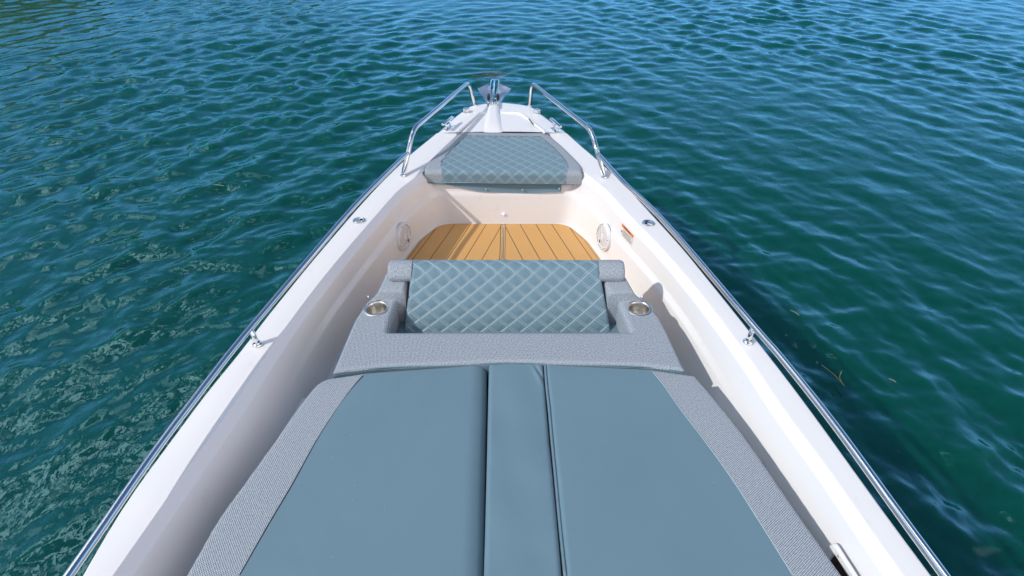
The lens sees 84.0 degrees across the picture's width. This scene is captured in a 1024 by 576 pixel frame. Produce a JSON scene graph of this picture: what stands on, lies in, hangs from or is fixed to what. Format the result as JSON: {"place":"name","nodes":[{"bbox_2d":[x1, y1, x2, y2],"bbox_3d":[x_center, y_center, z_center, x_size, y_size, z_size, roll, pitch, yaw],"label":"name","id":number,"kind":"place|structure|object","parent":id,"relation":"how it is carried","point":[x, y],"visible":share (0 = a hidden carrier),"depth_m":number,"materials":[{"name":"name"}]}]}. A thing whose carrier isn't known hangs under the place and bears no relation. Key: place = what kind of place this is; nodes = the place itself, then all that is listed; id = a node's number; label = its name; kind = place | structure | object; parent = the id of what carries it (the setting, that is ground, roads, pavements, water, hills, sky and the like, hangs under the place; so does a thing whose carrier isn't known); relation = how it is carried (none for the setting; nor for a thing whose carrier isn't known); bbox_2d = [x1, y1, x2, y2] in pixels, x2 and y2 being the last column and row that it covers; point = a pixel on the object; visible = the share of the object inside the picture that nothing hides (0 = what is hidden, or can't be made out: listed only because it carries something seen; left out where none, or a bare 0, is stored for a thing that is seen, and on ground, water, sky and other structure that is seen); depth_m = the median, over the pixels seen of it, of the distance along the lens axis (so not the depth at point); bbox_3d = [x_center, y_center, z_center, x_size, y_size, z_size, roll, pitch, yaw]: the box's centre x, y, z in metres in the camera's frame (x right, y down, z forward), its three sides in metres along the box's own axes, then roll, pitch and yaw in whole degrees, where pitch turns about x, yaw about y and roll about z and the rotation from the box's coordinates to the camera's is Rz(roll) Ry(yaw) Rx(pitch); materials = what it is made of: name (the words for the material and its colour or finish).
{"place":"outdoors","nodes":[
{"label":"outdoors","id":0,"kind":"place"},
{"bbox_2d":[471,70,508,80],"bbox_3d":[-0.355,-3.269,8.787,0.581,0.024,0.638,10,37,14],"label":"seaweed clump","id":1,"kind":"object","parent":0,"point":[491,74],"visible":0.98,"depth_m":8.85,"materials":[{"name":"green plant"}]},
{"bbox_2d":[0,0,1023,575],"bbox_3d":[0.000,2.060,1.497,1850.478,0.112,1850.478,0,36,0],"label":"water","id":2,"kind":"structure","parent":0,"point":[844,178],"depth_m":5.80,"materials":[{"name":"teal liquid"}]},
{"bbox_2d":[62,82,950,575],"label":"motorboat","id":3,"kind":"object","parent":2,"relation":"on","point":[222,442],"visible":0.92,"depth_m":2.31,"materials":[{"name":"white plastic"}]},
{"bbox_2d":[187,366,486,575],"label":"sun pad","id":4,"kind":"object","parent":3,"relation":"on","point":[377,474],"visible":0.97,"depth_m":1.77,"materials":[{"name":"fabric"}]},
{"bbox_2d":[478,78,510,102],"bbox_3d":[-0.147,-1.604,4.673,0.278,0.156,0.713,0,36,0],"label":"anchor","id":5,"kind":"object","parent":3,"relation":"attached to","point":[502,91],"visible":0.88,"depth_m":4.77,"materials":[{"name":"metal"}]},
{"bbox_2d":[424,132,582,192],"bbox_3d":[-0.053,-0.839,3.762,0.985,0.165,0.690,0,36,0],"label":"bow cushion","id":6,"kind":"object","parent":3,"relation":"on","point":[515,162],"visible":0.99,"depth_m":3.55,"materials":[{"name":"fabric"}]},
{"bbox_2d":[333,260,684,397],"bbox_3d":[-0.011,0.207,2.463,1.347,0.420,0.620,0,36,0],"label":"lounge unit","id":7,"kind":"object","parent":3,"relation":"on","point":[429,314],"visible":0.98,"depth_m":2.52,"materials":[{"name":"plastic"}]},
{"bbox_2d":[484,364,560,575],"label":"sun pad","id":8,"kind":"object","parent":3,"relation":"on","point":[521,534],"visible":1,"depth_m":1.79,"materials":[{"name":"blue fabric"}]},
{"bbox_2d":[544,365,840,575],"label":"sun pad","id":9,"kind":"object","parent":3,"relation":"on","point":[657,473],"visible":1,"depth_m":1.77,"materials":[{"name":"blue fabric"}]}
]}

